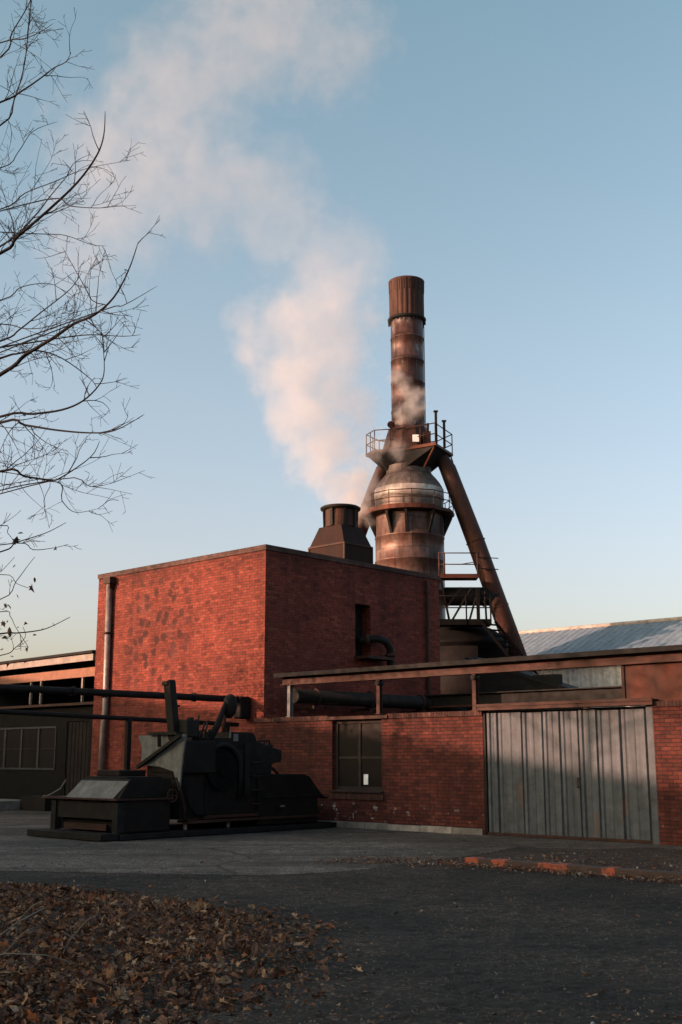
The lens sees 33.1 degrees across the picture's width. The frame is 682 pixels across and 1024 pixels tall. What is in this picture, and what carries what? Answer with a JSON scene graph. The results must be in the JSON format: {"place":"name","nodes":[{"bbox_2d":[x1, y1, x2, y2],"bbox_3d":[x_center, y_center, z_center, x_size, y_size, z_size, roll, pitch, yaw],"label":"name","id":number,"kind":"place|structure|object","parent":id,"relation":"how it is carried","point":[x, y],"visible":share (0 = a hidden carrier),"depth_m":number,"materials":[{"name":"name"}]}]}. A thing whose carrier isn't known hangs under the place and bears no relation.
{"place":"outdoors","nodes":[
{"label":"outdoors","id":0,"kind":"place"},
{"bbox_2d":[0,511,78,666],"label":"branches","id":1,"kind":"object","parent":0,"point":[9,632],"visible":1,"depth_m":7.69,"materials":[{"name":"brown plant"}]},
{"bbox_2d":[0,893,238,1023],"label":"soil bank","id":2,"kind":"structure","parent":0,"point":[109,949],"depth_m":9.12,"materials":[{"name":"brown soil"}]},
{"bbox_2d":[0,880,384,1023],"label":"fallen leaves","id":3,"kind":"object","parent":2,"relation":"on","point":[20,983],"visible":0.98,"depth_m":8.98,"materials":[{"name":"brown plant"}]},
{"bbox_2d":[0,901,44,935],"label":"dry twig","id":4,"kind":"object","parent":3,"relation":"on","point":[19,920],"visible":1,"depth_m":9.06,"materials":[{"name":"wood"}]},
{"bbox_2d":[0,928,75,963],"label":"dry twig","id":5,"kind":"object","parent":3,"relation":"on","point":[30,954],"visible":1,"depth_m":7.90,"materials":[{"name":"brown wood"}]},
{"bbox_2d":[62,914,97,953],"bbox_3d":[-2.013,3.174,8.616,0.278,0.307,0.285,8,-14,-33],"label":"dry twig","id":6,"kind":"object","parent":3,"relation":"on","point":[73,935],"visible":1,"depth_m":8.56,"materials":[{"name":"wood"}]},
{"bbox_2d":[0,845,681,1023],"bbox_3d":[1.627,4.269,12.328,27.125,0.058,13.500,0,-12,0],"label":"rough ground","id":7,"kind":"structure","parent":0,"point":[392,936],"depth_m":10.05,"materials":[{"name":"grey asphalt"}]},
{"bbox_2d":[0,0,163,531],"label":"bare tree","id":8,"kind":"object","parent":7,"relation":"on","point":[13,239],"visible":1,"depth_m":9.78,"materials":[{"name":"brown plant"}]},
{"bbox_2d":[0,810,681,874],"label":"concrete apron","id":9,"kind":"object","parent":7,"relation":"on","point":[15,825],"visible":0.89,"depth_m":20.84,"materials":[{"name":"grey concrete"}]},
{"bbox_2d":[0,799,19,810],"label":"loading step","id":10,"kind":"object","parent":9,"relation":"on","point":[9,804],"visible":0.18,"depth_m":36.25,"materials":[{"name":"concrete"}]},
{"bbox_2d":[0,650,95,811],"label":"open shed","id":11,"kind":"structure","parent":9,"relation":"on","point":[40,756],"depth_m":37.29,"materials":[{"name":"black metal"}]},
{"bbox_2d":[0,728,5,768],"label":"window","id":12,"kind":"structure","parent":11,"relation":"in","point":[2,730],"depth_m":38.73,"materials":[{"name":"black glass"}]},
{"bbox_2d":[3,727,21,769],"bbox_3d":[-10.926,7.885,38.269,1.007,1.370,0.060,-11,-16,42],"label":"window","id":13,"kind":"structure","parent":11,"relation":"in","point":[12,750],"depth_m":38.28,"materials":[{"name":"black glass"}]},
{"bbox_2d":[20,727,38,769],"bbox_3d":[-10.186,7.740,37.593,1.007,1.370,0.060,-11,-16,42],"label":"window","id":14,"kind":"structure","parent":11,"relation":"in","point":[29,739],"depth_m":37.61,"materials":[{"name":"black glass"}]},
{"bbox_2d":[37,726,56,769],"bbox_3d":[-9.447,7.594,36.917,1.006,1.370,0.060,-11,-16,42],"label":"window","id":15,"kind":"structure","parent":11,"relation":"in","point":[47,738],"depth_m":36.91,"materials":[{"name":"black glass"}]},
{"bbox_2d":[65,721,88,795],"bbox_3d":[-8.198,7.913,35.732,1.160,2.730,0.065,-11,-16,42],"label":"door","id":16,"kind":"structure","parent":11,"relation":"in","point":[78,732],"depth_m":35.83,"materials":[{"name":"grey metal"}]},
{"bbox_2d":[0,684,250,769],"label":"pipe bridge","id":17,"kind":"structure","parent":9,"relation":"on","point":[243,708],"depth_m":27.27,"materials":[{"name":"metal"}]},
{"bbox_2d":[27,680,336,840],"bbox_3d":[-3.439,5.558,26.038,2.924,3.278,6.650,-11,-16,42],"label":"rolling machine","id":18,"kind":"object","parent":9,"relation":"on","point":[213,777],"visible":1,"depth_m":24.60,"materials":[{"name":"black metal"}]},
{"bbox_2d":[254,711,489,834],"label":"boundary wall","id":19,"kind":"structure","parent":9,"relation":"on","point":[424,771],"depth_m":26.50,"materials":[{"name":"brick"}]},
{"bbox_2d":[335,719,381,790],"bbox_3d":[0.467,5.806,27.432,1.590,1.660,0.090,-11,-16,42],"label":"window","id":20,"kind":"structure","parent":19,"relation":"in","point":[358,743],"depth_m":27.46,"materials":[{"name":"black glass"}]},
{"bbox_2d":[364,774,367,784],"bbox_3d":[0.590,6.330,27.160,0.140,0.240,0.008,-11,-16,42],"label":"paper notice","id":21,"kind":"object","parent":20,"relation":"attached to","point":[365,779],"visible":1,"depth_m":27.16,"materials":[{"name":"white paper"}]},
{"bbox_2d":[273,645,681,716],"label":"canopy frame","id":22,"kind":"object","parent":19,"relation":"on","point":[473,668],"visible":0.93,"depth_m":25.35,"materials":[{"name":"black metal"}]},
{"bbox_2d":[475,697,659,844],"bbox_3d":[4.590,5.274,23.481,4.240,2.760,0.360,-11,-16,42],"label":"sliding door","id":23,"kind":"structure","parent":19,"relation":"attached to","point":[581,774],"depth_m":23.37,"materials":[{"name":"metal"}]},
{"bbox_2d":[651,700,681,845],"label":"brick pier","id":24,"kind":"structure","parent":9,"relation":"on","point":[667,721],"depth_m":21.88,"materials":[{"name":"red brick"}]},
{"bbox_2d":[621,661,681,700],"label":"rusty hoarding","id":25,"kind":"object","parent":24,"relation":"on","point":[661,681],"visible":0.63,"depth_m":22.54,"materials":[{"name":"orange metal"}]},
{"bbox_2d":[444,848,681,871],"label":"soil strip","id":26,"kind":"object","parent":7,"relation":"on","point":[634,853],"visible":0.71,"depth_m":19.09,"materials":[{"name":"brown soil"}]},
{"bbox_2d":[0,845,681,1023],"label":"scattered leaves","id":27,"kind":"object","parent":26,"relation":"on","point":[490,866],"visible":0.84,"depth_m":16.42,"materials":[{"name":"brown plant"}]},
{"bbox_2d":[0,847,681,1021],"bbox_3d":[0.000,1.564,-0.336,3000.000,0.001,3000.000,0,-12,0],"label":"ground","id":28,"kind":"structure","parent":0,"point":[480,867],"depth_m":16.36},
{"bbox_2d":[90,544,440,775],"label":"brick building","id":29,"kind":"structure","parent":28,"relation":"on","point":[248,622],"depth_m":32.60,"materials":[{"name":"red brick"}]},
{"bbox_2d":[98,576,115,769],"bbox_3d":[-7.109,5.459,34.546,0.340,7.050,0.237,-11,-16,42],"label":"downpipe","id":30,"kind":"object","parent":29,"relation":"attached to","point":[109,582],"visible":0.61,"depth_m":34.67,"materials":[{"name":"metal"}]},
{"bbox_2d":[308,503,372,563],"bbox_3d":[-0.015,1.009,35.293,1.532,2.355,1.302,-11,-16,42],"label":"roof hood","id":31,"kind":"object","parent":29,"relation":"on","point":[340,534],"visible":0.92,"depth_m":34.96,"materials":[{"name":"black metal"}]},
{"bbox_2d":[354,634,395,665],"bbox_3d":[0.935,4.159,33.173,0.863,1.223,1.385,-11,-16,42],"label":"duct elbow","id":32,"kind":"object","parent":29,"relation":"attached to","point":[367,639],"visible":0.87,"depth_m":33.10,"materials":[{"name":"black metal"}]},
{"bbox_2d":[293,688,467,712],"bbox_3d":[1.063,5.390,32.120,1.477,0.716,6.533,-11,-16,42],"label":"yard pipe","id":33,"kind":"object","parent":29,"relation":"attached to","point":[314,698],"visible":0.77,"depth_m":31.57,"materials":[{"name":"black metal"}]},
{"bbox_2d":[424,580,430,711],"bbox_3d":[2.664,5.548,34.844,0.129,7.000,0.160,-11,-16,42],"label":"iron conduit","id":34,"kind":"object","parent":29,"relation":"attached to","point":[427,593],"visible":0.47,"depth_m":35.21,"materials":[{"name":"brown metal"}]},
{"bbox_2d":[358,275,532,672],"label":"furnace tower","id":35,"kind":"structure","parent":28,"relation":"on","point":[405,515],"depth_m":46.48,"materials":[{"name":"metal"}]},
{"bbox_2d":[438,552,498,618],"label":"service platform","id":36,"kind":"structure","parent":35,"relation":"attached to","point":[459,577],"depth_m":44.95,"materials":[{"name":"metal"}]},
{"bbox_2d":[440,627,507,710],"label":"round tank","id":37,"kind":"object","parent":28,"relation":"on","point":[458,643],"visible":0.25,"depth_m":43.66,"materials":[{"name":"metal"}]},
{"bbox_2d":[439,588,492,626],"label":"landing platform","id":38,"kind":"structure","parent":37,"relation":"on","point":[466,622],"depth_m":43.44,"materials":[{"name":"metal"}]},
{"bbox_2d":[479,620,538,674],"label":"steel stair","id":39,"kind":"object","parent":28,"relation":"on","point":[498,641],"visible":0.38,"depth_m":43.44,"materials":[{"name":"black metal"}]},
{"bbox_2d":[423,686,621,711],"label":"cross beam","id":40,"kind":"structure","parent":28,"relation":"on","point":[522,696],"depth_m":31.46,"materials":[{"name":"black metal"}]},
{"bbox_2d":[465,657,582,711],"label":"shed","id":41,"kind":"structure","parent":28,"relation":"on","point":[509,681],"depth_m":35.41,"materials":[{"name":"black metal"}]},
{"bbox_2d":[463,857,681,881],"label":"kerb","id":42,"kind":"structure","parent":28,"relation":"on","point":[602,870],"depth_m":16.30,"materials":[{"name":"red paint"}]},
{"bbox_2d":[0,0,681,661],"label":"sky","id":43,"kind":"structure","parent":0,"point":[521,160],"materials":[{"name":"blue"}]},
{"bbox_2d":[518,617,681,708],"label":"metal shed","id":44,"kind":"structure","parent":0,"point":[635,634],"depth_m":48.47,"materials":[{"name":"metal"}]}
]}

